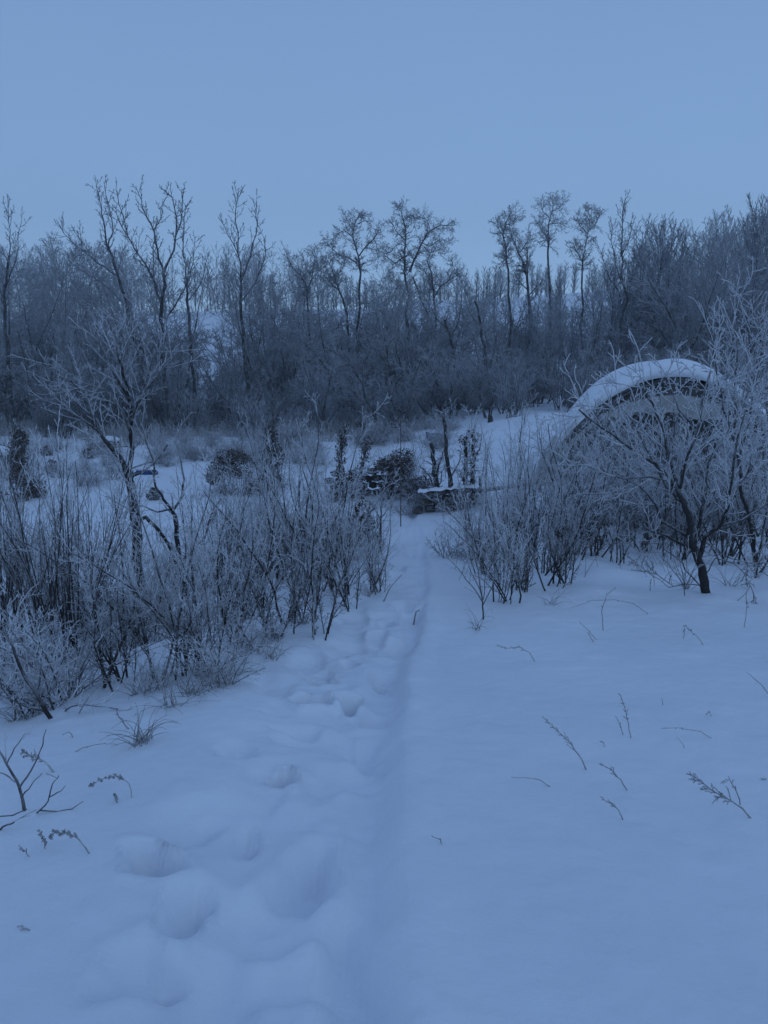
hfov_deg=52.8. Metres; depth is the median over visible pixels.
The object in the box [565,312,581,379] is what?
poplar tree
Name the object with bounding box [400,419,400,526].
garden stake
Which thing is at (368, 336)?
willow tree
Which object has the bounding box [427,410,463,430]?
shrub
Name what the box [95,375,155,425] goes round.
willow tree
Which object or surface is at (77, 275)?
poplar tree
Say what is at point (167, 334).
willow tree
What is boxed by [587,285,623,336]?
poplar tree
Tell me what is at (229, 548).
willow shrub
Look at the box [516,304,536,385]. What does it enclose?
poplar tree
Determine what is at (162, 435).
shrub
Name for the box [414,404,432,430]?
shrub
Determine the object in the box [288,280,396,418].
willow tree
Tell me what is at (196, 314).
poplar tree
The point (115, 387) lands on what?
willow tree
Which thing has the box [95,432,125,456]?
shrub
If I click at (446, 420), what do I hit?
shrub
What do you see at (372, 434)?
shrub
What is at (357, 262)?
aspen tree
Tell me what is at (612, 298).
willow tree
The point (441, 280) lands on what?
poplar tree
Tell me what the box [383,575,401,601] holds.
weed
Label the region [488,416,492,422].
wooden post
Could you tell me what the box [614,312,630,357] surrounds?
poplar tree
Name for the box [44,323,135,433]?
willow tree
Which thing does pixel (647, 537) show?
frosted shrub
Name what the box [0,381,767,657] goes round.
dry grass
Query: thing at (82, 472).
shrub
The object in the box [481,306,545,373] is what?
willow tree
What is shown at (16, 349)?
willow tree
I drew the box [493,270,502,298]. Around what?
poplar tree
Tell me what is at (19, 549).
willow shrub
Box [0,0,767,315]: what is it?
sky
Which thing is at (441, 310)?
poplar tree
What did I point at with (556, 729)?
weed
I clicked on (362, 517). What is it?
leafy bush
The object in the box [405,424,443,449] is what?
shrub
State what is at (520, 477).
frosted shrub
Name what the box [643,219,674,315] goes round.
poplar tree
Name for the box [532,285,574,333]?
poplar tree
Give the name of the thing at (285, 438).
shrub
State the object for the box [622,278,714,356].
willow tree
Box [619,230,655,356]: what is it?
poplar tree
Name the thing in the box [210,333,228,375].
poplar tree
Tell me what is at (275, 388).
willow tree
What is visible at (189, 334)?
poplar tree
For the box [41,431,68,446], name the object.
shrub
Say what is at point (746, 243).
poplar tree
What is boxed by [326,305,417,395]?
willow tree
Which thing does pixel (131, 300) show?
poplar tree
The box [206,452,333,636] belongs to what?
frosted shrub
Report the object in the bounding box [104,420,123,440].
shrub
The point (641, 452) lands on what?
willow shrub
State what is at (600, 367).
willow tree
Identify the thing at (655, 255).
poplar tree
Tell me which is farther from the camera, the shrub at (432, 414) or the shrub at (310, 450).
the shrub at (432, 414)
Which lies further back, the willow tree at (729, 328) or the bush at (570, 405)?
the willow tree at (729, 328)
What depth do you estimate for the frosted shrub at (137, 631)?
8.47 m
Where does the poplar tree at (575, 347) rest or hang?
on the snow ground at (264, 847)
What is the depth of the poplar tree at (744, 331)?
49.20 m
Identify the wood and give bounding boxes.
[0,213,767,315]
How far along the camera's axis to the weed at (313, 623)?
7.34 m
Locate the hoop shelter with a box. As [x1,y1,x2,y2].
[534,358,767,480]
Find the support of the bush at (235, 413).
on the snow ground at (264, 847)
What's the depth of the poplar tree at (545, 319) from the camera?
55.17 m
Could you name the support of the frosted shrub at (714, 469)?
on the snow ground at (264, 847)
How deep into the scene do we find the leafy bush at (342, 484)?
23.72 m
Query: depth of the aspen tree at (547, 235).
55.96 m
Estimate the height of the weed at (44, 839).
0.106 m
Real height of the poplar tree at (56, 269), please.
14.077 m
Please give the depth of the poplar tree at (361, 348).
63.02 m
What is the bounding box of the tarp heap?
[132,459,160,474]
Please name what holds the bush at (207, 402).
on the snow ground at (264, 847)
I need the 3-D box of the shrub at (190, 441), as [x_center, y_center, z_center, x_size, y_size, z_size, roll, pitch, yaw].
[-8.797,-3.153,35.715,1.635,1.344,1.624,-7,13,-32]
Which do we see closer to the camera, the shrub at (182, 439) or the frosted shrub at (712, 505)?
the frosted shrub at (712, 505)
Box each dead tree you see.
[413,438,455,505]
[432,406,467,502]
[452,429,479,508]
[459,429,490,505]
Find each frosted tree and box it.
[6,278,207,597]
[96,403,220,598]
[529,297,767,603]
[681,281,767,467]
[682,255,767,565]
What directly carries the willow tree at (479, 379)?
on the snow ground at (264, 847)
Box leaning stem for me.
[0,582,52,718]
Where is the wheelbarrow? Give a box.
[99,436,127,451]
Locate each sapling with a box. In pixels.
[0,726,45,810]
[332,494,398,580]
[363,493,412,550]
[408,431,420,459]
[444,525,509,619]
[461,493,547,602]
[477,441,491,475]
[482,426,496,450]
[495,437,508,468]
[509,405,528,440]
[516,417,530,454]
[522,390,538,423]
[653,527,706,595]
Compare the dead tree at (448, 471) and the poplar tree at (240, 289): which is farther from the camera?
the poplar tree at (240, 289)
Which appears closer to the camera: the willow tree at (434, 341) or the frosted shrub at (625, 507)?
the frosted shrub at (625, 507)
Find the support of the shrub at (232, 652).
on the snow ground at (264, 847)
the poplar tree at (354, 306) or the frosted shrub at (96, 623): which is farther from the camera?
the poplar tree at (354, 306)
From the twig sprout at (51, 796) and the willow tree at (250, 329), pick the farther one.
the willow tree at (250, 329)
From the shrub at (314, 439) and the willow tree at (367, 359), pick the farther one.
the willow tree at (367, 359)
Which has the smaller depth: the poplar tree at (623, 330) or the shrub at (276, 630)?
the shrub at (276, 630)
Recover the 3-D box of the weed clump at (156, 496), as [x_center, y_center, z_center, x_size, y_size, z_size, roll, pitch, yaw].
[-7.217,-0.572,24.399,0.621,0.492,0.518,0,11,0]
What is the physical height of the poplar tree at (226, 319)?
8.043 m
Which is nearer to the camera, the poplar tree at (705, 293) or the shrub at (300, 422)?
the shrub at (300, 422)
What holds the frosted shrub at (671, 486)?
on the snow ground at (264, 847)
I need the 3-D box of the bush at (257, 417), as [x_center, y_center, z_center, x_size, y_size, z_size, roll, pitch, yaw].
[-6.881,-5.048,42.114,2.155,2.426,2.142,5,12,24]
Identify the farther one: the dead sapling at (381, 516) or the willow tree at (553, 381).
the willow tree at (553, 381)
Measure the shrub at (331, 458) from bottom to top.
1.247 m
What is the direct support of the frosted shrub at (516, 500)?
on the snow ground at (264, 847)
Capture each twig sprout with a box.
[0,809,36,829]
[36,773,82,813]
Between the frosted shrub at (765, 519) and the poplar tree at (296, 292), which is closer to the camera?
the frosted shrub at (765, 519)
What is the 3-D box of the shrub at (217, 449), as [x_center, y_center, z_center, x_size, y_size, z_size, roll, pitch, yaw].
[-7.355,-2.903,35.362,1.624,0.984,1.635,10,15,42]
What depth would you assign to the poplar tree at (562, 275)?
130.73 m
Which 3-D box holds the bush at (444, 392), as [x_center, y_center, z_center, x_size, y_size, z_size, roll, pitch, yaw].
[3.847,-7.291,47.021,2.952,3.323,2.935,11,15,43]
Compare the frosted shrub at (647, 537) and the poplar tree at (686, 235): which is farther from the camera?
the poplar tree at (686, 235)
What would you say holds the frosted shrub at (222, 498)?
on the snow ground at (264, 847)
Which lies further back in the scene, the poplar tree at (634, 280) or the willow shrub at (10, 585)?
the poplar tree at (634, 280)
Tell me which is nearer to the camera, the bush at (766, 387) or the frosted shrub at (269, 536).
the frosted shrub at (269, 536)
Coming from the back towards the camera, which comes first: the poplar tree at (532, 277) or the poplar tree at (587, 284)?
the poplar tree at (532, 277)
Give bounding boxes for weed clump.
[39,445,52,455]
[42,459,57,472]
[78,447,94,458]
[146,487,163,500]
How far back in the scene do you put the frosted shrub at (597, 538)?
14.01 m
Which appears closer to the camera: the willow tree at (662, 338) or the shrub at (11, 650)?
the shrub at (11, 650)
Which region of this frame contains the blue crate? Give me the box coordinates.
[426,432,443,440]
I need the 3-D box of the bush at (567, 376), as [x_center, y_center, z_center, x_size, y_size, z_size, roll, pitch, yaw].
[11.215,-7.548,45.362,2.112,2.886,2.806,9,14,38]
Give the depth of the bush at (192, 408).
44.77 m
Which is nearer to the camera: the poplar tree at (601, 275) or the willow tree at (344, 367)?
the willow tree at (344, 367)
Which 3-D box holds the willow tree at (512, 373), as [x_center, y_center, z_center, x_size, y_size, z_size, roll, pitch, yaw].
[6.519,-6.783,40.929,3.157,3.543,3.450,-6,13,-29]
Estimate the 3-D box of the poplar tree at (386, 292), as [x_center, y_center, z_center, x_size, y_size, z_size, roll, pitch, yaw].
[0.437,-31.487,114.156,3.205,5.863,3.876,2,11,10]
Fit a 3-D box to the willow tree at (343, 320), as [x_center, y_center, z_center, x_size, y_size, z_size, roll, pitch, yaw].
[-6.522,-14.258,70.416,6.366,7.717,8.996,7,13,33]
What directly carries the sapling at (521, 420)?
on the snow ground at (264, 847)
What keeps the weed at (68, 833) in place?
on the snow ground at (264, 847)
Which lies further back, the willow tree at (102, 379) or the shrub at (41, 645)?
the willow tree at (102, 379)
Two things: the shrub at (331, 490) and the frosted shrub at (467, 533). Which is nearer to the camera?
the frosted shrub at (467, 533)
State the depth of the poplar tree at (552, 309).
58.35 m
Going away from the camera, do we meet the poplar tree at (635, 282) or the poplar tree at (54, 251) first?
the poplar tree at (635, 282)
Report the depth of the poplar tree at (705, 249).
65.75 m
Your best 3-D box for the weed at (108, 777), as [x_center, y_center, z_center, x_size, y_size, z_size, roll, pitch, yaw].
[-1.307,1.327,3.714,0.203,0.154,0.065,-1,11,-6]
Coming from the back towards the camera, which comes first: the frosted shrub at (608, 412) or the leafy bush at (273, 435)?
the leafy bush at (273, 435)
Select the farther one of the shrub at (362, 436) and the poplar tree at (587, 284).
the poplar tree at (587, 284)
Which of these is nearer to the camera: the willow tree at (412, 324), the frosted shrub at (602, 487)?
the frosted shrub at (602, 487)
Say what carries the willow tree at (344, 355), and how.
on the snow ground at (264, 847)
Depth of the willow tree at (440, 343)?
52.23 m
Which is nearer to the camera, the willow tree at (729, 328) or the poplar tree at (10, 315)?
the willow tree at (729, 328)
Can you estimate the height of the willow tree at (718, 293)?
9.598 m
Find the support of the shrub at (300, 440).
on the snow ground at (264, 847)
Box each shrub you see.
[0,409,162,661]
[0,440,91,651]
[0,457,23,480]
[0,500,37,598]
[0,582,101,702]
[0,605,129,720]
[0,605,167,721]
[0,617,72,678]
[0,624,38,677]
[1,435,33,454]
[2,457,157,612]
[2,483,82,590]
[5,449,175,648]
[20,507,92,606]
[25,432,42,445]
[27,438,60,451]
[34,447,82,478]
[39,429,72,437]
[41,427,68,451]
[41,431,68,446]
[43,434,79,449]
[50,461,107,485]
[51,456,103,475]
[54,457,241,672]
[59,451,100,470]
[59,541,142,634]
[61,508,83,551]
[64,475,187,691]
[70,449,119,487]
[71,428,108,454]
[75,415,94,439]
[75,430,101,454]
[78,425,240,680]
[89,448,118,465]
[90,446,147,479]
[93,436,126,457]
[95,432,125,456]
[95,441,124,471]
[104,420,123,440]
[116,638,203,694]
[117,420,138,441]
[125,429,159,444]
[137,435,185,463]
[139,432,180,463]
[141,438,175,458]
[144,438,178,455]
[145,436,179,454]
[146,418,175,445]
[148,494,167,537]
[151,426,170,442]
[151,446,186,466]
[156,512,197,590]
[160,523,237,633]
[165,420,190,436]
[166,427,193,451]
[168,456,295,622]
[168,633,269,702]
[170,480,272,617]
[172,429,204,445]
[172,435,199,458]
[172,601,265,679]
[175,437,210,460]
[176,429,208,454]
[176,490,281,645]
[179,436,221,458]
[179,500,202,539]
[180,445,223,460]
[182,416,204,433]
[190,452,278,550]
[192,435,330,625]
[197,432,227,447]
[197,515,249,592]
[199,424,223,436]
[199,427,226,444]
[202,489,219,523]
[203,596,293,655]
[204,437,231,457]
[205,471,246,543]
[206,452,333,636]
[209,430,245,458]
[209,484,283,581]
[212,404,322,584]
[216,436,257,449]
[216,503,277,607]
[217,435,252,448]
[221,433,262,456]
[225,498,247,558]
[232,419,262,440]
[238,461,334,576]
[238,481,262,525]
[242,439,259,466]
[242,599,299,644]
[245,501,324,598]
[246,481,285,541]
[249,419,271,440]
[250,411,313,569]
[250,421,342,580]
[274,426,298,445]
[277,418,307,433]
[278,390,365,582]
[279,419,311,440]
[279,456,366,640]
[279,494,290,526]
[285,449,316,463]
[287,393,399,594]
[287,455,377,548]
[289,430,315,451]
[291,430,330,462]
[292,429,323,451]
[292,440,328,467]
[298,428,330,450]
[299,430,339,551]
[300,433,335,452]
[302,472,351,528]
[309,445,362,548]
[313,441,336,466]
[315,462,394,611]
[319,476,374,501]
[329,416,346,432]
[347,425,380,445]
[350,424,374,445]
[352,482,405,508]
[357,408,390,437]
[357,501,406,594]
[358,427,389,446]
[360,412,386,442]
[364,418,396,439]
[367,431,390,445]
[368,414,403,440]
[385,416,412,443]
[390,415,425,440]
[391,494,431,516]
[394,415,412,439]
[395,478,432,510]
[404,485,475,514]
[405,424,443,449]
[411,430,454,448]
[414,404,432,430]
[417,416,441,429]
[422,422,457,448]
[423,401,446,425]
[423,403,523,574]
[424,506,489,558]
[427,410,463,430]
[427,420,459,439]
[436,402,462,429]
[439,469,531,603]
[446,514,517,562]
[449,483,498,507]
[455,483,488,530]
[459,504,483,547]
[463,417,519,535]
[468,449,548,591]
[476,446,545,541]
[478,515,498,546]
[486,419,546,559]
[489,445,545,562]
[503,433,543,526]
[511,411,583,538]
[514,441,617,590]
[521,400,623,527]
[524,440,614,575]
[526,416,628,556]
[533,423,595,541]
[534,426,614,516]
[535,428,613,564]
[538,421,606,503]
[539,403,578,536]
[555,408,644,541]
[558,419,656,556]
[564,389,614,508]
[566,405,660,528]
[569,398,628,502]
[573,413,642,528]
[576,396,651,520]
[578,402,615,541]
[583,378,627,517]
[588,399,640,509]
[591,418,662,541]
[595,434,631,509]
[597,449,640,564]
[602,400,680,549]
[604,413,668,505]
[604,459,681,551]
[613,410,695,528]
[615,385,707,506]
[615,392,683,518]
[624,424,701,539]
[644,419,705,505]
[646,443,727,560]
[649,380,703,532]
[654,388,724,544]
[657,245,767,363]
[658,418,764,536]
[659,420,733,506]
[662,418,706,516]
[667,362,735,516]
[676,412,766,556]
[681,414,767,565]
[689,391,745,540]
[693,395,767,539]
[702,386,765,528]
[706,422,767,500]
[714,410,767,517]
[726,419,767,513]
[728,400,766,536]
[738,476,767,545]
[743,379,767,577]
[748,427,767,508]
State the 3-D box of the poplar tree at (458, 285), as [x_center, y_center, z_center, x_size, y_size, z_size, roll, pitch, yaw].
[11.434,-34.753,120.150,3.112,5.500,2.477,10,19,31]
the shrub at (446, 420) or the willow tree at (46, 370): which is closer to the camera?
the shrub at (446, 420)
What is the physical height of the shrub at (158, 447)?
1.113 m
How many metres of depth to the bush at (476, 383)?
45.20 m
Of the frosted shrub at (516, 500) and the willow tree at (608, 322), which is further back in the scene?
the willow tree at (608, 322)
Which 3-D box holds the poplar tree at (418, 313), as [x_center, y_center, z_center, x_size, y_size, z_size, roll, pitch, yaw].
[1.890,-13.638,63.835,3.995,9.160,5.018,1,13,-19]
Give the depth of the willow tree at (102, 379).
46.93 m
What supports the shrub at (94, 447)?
on the snow ground at (264, 847)
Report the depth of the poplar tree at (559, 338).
47.64 m
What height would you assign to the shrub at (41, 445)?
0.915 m
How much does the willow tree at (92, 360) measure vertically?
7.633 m
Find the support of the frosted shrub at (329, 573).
on the snow ground at (264, 847)
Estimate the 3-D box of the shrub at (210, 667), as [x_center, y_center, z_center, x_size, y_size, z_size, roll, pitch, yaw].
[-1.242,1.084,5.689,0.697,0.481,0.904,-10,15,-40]
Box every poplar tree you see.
[0,194,30,430]
[0,239,33,312]
[0,244,43,362]
[0,247,99,412]
[0,257,73,415]
[0,277,27,343]
[0,280,31,339]
[0,310,18,364]
[1,299,55,377]
[12,251,47,314]
[13,268,58,342]
[13,270,70,381]
[14,253,38,293]
[15,255,65,333]
[20,324,74,434]
[27,236,116,363]
[31,238,102,333]
[45,231,62,306]
[45,231,169,356]
[48,227,141,345]
[49,319,111,408]
[50,174,149,423]
[56,278,142,376]
[58,300,113,374]
[62,240,88,327]
[63,231,154,362]
[67,287,117,375]
[69,269,170,376]
[74,226,168,355]
[94,282,167,382]
[96,313,151,406]
[99,249,145,307]
[102,251,158,343]
[105,174,198,436]
[109,308,181,437]
[133,271,184,343]
[139,263,161,309]
[140,333,187,378]
[158,262,244,360]
[166,257,179,318]
[174,196,210,406]
[175,305,214,382]
[194,243,270,382]
[199,260,297,400]
[203,282,216,305]
[208,295,255,363]
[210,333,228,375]
[218,182,275,433]
[221,248,303,348]
[234,268,298,365]
[236,273,326,352]
[242,245,251,308]
[243,237,274,305]
[248,275,305,379]
[252,332,282,377]
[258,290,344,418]
[263,240,336,370]
[271,249,350,350]
[280,250,346,355]
[288,322,334,401]
[289,265,304,324]
[318,281,401,352]
[330,271,338,311]
[330,351,350,420]
[333,286,414,382]
[337,305,370,355]
[338,263,422,394]
[340,311,384,367]
[351,273,418,357]
[352,277,402,325]
[364,265,432,394]
[374,279,393,309]
[384,294,431,352]
[386,293,421,331]
[410,269,456,353]
[434,282,491,364]
[435,270,446,296]
[436,284,470,333]
[448,271,463,294]
[448,288,501,348]
[452,285,503,359]
[452,303,495,366]
[490,270,505,292]
[492,283,497,319]
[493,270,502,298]
[499,273,511,294]
[500,287,511,326]
[505,279,510,309]
[506,283,524,313]
[509,271,515,304]
[514,292,535,353]
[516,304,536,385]
[521,302,540,377]
[521,307,567,364]
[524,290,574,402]
[528,266,535,290]
[531,287,545,365]
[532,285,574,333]
[542,287,559,365]
[542,292,576,382]
[544,276,565,374]
[549,321,567,397]
[551,282,566,319]
[556,265,572,287]
[560,293,589,349]
[564,337,587,364]
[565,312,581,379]
[566,311,582,376]
[567,313,588,377]
[570,263,576,290]
[570,275,632,365]
[584,274,591,316]
[585,283,600,341]
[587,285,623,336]
[590,263,596,290]
[590,271,608,300]
[592,189,653,360]
[594,250,634,365]
[595,213,716,357]
[598,263,605,292]
[601,265,624,351]
[611,242,648,351]
[613,275,646,362]
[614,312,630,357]
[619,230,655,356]
[623,242,649,317]
[624,251,647,318]
[625,234,678,360]
[629,321,645,361]
[634,220,677,330]
[635,242,681,318]
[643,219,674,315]
[644,211,677,352]
[644,220,691,359]
[656,310,687,352]
[658,225,695,355]
[659,240,742,363]
[661,235,685,309]
[664,227,698,323]
[672,220,760,308]
[674,230,762,340]
[674,232,760,309]
[678,219,693,263]
[681,216,741,310]
[685,231,703,294]
[700,209,725,282]
[701,228,729,308]
[714,212,733,283]
[715,197,767,342]
[715,205,742,303]
[727,211,760,286]
[730,192,766,305]
[730,217,767,317]
[730,293,757,360]
[731,195,767,338]
[741,208,767,285]
[752,194,767,313]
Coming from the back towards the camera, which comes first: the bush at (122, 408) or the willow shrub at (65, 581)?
the bush at (122, 408)
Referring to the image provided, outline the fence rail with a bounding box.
[476,466,543,503]
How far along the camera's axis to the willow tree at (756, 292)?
51.10 m
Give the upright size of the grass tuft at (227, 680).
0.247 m
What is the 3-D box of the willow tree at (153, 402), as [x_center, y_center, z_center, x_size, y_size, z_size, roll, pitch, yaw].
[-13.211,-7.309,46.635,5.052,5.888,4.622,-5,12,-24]
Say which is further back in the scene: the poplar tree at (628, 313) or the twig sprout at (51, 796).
the poplar tree at (628, 313)
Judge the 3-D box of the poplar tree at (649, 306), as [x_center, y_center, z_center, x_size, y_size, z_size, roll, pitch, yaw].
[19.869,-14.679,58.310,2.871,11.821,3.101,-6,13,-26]
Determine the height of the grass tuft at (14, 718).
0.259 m
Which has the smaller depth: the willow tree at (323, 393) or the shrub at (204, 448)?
the shrub at (204, 448)
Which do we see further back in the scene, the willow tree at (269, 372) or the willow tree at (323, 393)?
the willow tree at (269, 372)
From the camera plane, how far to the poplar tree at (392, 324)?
55.23 m
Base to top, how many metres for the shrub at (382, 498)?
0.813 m
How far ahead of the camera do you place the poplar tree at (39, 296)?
67.48 m
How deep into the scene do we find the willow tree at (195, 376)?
62.92 m
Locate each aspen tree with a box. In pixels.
[276,243,328,398]
[315,249,353,406]
[316,206,388,411]
[372,197,460,387]
[413,234,467,341]
[421,290,476,409]
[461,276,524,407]
[488,201,525,369]
[504,219,550,363]
[529,189,571,373]
[565,202,608,349]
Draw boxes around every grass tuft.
[0,694,39,721]
[87,643,174,698]
[101,703,180,749]
[129,655,230,715]
[131,645,245,701]
[172,648,267,691]
[258,629,311,660]
[278,596,329,624]
[352,577,386,596]
[464,602,493,630]
[537,584,571,605]
[661,562,719,588]
[707,563,761,586]
[741,556,766,576]
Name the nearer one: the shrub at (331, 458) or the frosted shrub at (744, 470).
the frosted shrub at (744, 470)
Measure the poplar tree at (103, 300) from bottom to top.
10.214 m
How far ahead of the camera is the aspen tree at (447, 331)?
48.70 m
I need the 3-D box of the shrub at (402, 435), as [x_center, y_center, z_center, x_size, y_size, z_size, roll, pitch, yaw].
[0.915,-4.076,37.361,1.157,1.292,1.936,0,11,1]
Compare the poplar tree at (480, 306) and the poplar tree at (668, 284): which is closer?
the poplar tree at (668, 284)
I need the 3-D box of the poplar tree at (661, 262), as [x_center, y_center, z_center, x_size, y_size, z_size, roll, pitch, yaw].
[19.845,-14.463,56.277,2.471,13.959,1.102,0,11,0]
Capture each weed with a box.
[20,748,53,772]
[37,829,47,848]
[48,829,89,853]
[88,774,131,797]
[115,710,128,728]
[311,595,314,639]
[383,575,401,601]
[495,644,534,660]
[513,777,549,786]
[542,716,586,769]
[572,599,647,613]
[598,763,627,790]
[600,796,623,819]
[601,587,615,630]
[619,694,630,737]
[660,727,710,737]
[683,625,702,644]
[686,771,750,817]
[721,776,740,804]
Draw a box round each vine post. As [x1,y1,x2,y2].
[327,423,352,500]
[354,433,376,497]
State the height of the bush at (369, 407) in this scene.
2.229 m
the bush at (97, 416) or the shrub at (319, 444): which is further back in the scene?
the bush at (97, 416)
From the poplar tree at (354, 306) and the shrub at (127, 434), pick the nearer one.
the shrub at (127, 434)
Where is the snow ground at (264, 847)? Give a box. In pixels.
[0,285,767,1023]
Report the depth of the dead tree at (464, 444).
20.95 m
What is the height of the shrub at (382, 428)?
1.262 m
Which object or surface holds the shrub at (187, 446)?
on the snow ground at (264, 847)
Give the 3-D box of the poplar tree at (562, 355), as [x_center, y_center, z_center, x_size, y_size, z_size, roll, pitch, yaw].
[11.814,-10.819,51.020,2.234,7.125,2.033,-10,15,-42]
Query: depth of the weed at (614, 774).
3.77 m
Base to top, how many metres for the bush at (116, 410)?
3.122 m
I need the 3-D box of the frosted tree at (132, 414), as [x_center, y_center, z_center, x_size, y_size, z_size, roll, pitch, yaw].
[-4.057,-0.925,11.709,2.680,5.102,1.791,0,11,0]
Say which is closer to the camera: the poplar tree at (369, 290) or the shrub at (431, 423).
the shrub at (431, 423)
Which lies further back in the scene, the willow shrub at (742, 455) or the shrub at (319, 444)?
the shrub at (319, 444)
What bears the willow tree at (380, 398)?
on the snow ground at (264, 847)
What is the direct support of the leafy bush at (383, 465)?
on the snow ground at (264, 847)
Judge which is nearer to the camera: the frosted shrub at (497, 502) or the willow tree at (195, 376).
the frosted shrub at (497, 502)
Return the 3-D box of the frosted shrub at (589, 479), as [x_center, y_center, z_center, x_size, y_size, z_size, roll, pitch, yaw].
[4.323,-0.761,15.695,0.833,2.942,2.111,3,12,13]
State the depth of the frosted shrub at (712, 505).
16.00 m
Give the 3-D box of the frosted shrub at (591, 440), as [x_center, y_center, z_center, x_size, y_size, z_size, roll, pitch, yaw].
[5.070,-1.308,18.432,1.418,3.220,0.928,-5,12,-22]
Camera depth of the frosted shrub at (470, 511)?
17.56 m
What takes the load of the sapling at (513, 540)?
on the snow ground at (264, 847)
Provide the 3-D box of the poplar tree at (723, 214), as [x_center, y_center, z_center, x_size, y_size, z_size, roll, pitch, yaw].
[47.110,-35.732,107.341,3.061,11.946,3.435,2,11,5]
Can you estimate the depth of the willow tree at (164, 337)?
64.59 m
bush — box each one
[0,419,62,501]
[28,401,63,436]
[69,383,121,434]
[81,385,129,433]
[96,393,127,427]
[123,391,152,429]
[134,413,156,435]
[164,383,221,435]
[182,379,225,426]
[193,448,264,495]
[200,408,219,428]
[203,377,235,428]
[219,389,262,436]
[236,397,281,435]
[237,386,273,435]
[246,424,297,488]
[260,385,297,426]
[280,407,305,431]
[287,403,315,434]
[290,379,319,418]
[330,475,369,502]
[335,497,382,545]
[351,421,370,437]
[359,395,381,420]
[360,447,429,500]
[374,375,420,432]
[388,384,410,419]
[402,475,431,505]
[413,392,441,422]
[418,367,466,416]
[462,387,486,413]
[465,391,487,414]
[474,378,497,409]
[489,367,538,417]
[491,363,523,408]
[514,365,550,406]
[520,360,558,403]
[556,379,574,406]
[557,380,583,412]
[558,365,603,400]
[559,361,578,396]
[568,358,621,391]
[706,352,746,373]
[731,360,764,393]
[742,358,767,404]
[749,366,767,408]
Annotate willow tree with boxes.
[0,288,64,420]
[0,317,47,394]
[0,341,75,411]
[0,346,19,391]
[0,349,17,409]
[0,354,44,430]
[0,361,58,414]
[3,336,83,429]
[7,310,91,406]
[10,316,94,382]
[13,345,72,414]
[15,300,59,351]
[35,365,107,438]
[40,355,88,422]
[42,315,131,392]
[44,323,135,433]
[49,306,123,374]
[54,324,143,394]
[55,381,105,430]
[56,363,161,428]
[79,288,209,421]
[88,285,175,367]
[89,372,133,419]
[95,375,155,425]
[117,357,203,429]
[119,387,176,419]
[122,340,208,432]
[125,330,187,404]
[125,355,202,378]
[128,349,187,418]
[144,331,217,388]
[165,349,204,397]
[182,346,252,417]
[193,329,258,403]
[195,291,282,396]
[203,375,271,426]
[213,346,273,405]
[229,283,302,383]
[233,304,298,373]
[233,343,294,398]
[246,271,324,376]
[248,311,306,403]
[250,355,315,422]
[269,321,331,409]
[271,307,352,379]
[276,312,355,390]
[285,341,354,434]
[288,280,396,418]
[288,358,379,430]
[295,326,381,433]
[307,337,377,395]
[308,313,383,381]
[315,349,375,416]
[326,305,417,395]
[327,306,367,349]
[329,332,386,419]
[334,367,419,420]
[339,302,468,431]
[341,372,394,425]
[343,318,423,387]
[352,330,411,390]
[368,320,454,372]
[378,332,459,402]
[383,293,452,339]
[388,300,485,393]
[389,339,470,427]
[394,311,486,404]
[396,324,493,393]
[409,319,471,372]
[416,341,479,419]
[416,348,494,411]
[419,371,475,418]
[446,346,504,412]
[451,279,536,369]
[453,353,509,418]
[463,312,529,369]
[475,350,545,413]
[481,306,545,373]
[503,322,565,373]
[522,347,585,403]
[533,347,586,410]
[538,290,622,378]
[563,304,640,363]
[567,329,617,365]
[568,354,610,387]
[569,336,633,386]
[576,355,628,387]
[578,262,695,340]
[578,343,656,386]
[592,300,648,341]
[592,321,660,366]
[595,286,641,314]
[606,292,692,363]
[613,351,691,364]
[614,277,725,341]
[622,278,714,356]
[634,310,724,360]
[634,328,697,361]
[635,340,651,358]
[640,344,692,361]
[646,246,767,331]
[648,352,692,360]
[664,295,757,361]
[668,284,762,353]
[672,335,745,366]
[679,334,741,368]
[680,351,723,373]
[684,266,767,359]
[688,267,766,329]
[690,295,767,357]
[691,352,754,392]
[700,293,767,357]
[708,306,767,376]
[719,348,767,393]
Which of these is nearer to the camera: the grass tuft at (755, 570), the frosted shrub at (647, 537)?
the grass tuft at (755, 570)
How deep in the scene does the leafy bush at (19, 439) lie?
24.05 m
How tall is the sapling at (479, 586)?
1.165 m
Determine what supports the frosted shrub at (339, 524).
on the snow ground at (264, 847)
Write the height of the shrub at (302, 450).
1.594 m
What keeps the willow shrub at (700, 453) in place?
on the snow ground at (264, 847)
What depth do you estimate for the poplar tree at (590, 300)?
70.74 m
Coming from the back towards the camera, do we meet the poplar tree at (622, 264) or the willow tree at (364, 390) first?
the poplar tree at (622, 264)
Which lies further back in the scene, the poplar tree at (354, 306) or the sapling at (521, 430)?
the poplar tree at (354, 306)
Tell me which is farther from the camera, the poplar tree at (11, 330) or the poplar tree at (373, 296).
the poplar tree at (373, 296)
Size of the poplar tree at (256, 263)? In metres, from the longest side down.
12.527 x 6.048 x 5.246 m
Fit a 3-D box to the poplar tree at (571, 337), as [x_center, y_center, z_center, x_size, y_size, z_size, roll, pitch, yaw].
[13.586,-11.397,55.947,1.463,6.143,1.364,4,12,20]
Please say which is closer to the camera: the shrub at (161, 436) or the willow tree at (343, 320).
the shrub at (161, 436)
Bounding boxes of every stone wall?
[324,466,414,495]
[412,483,479,514]
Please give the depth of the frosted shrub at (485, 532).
14.73 m
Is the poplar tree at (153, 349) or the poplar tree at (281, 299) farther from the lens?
the poplar tree at (281, 299)

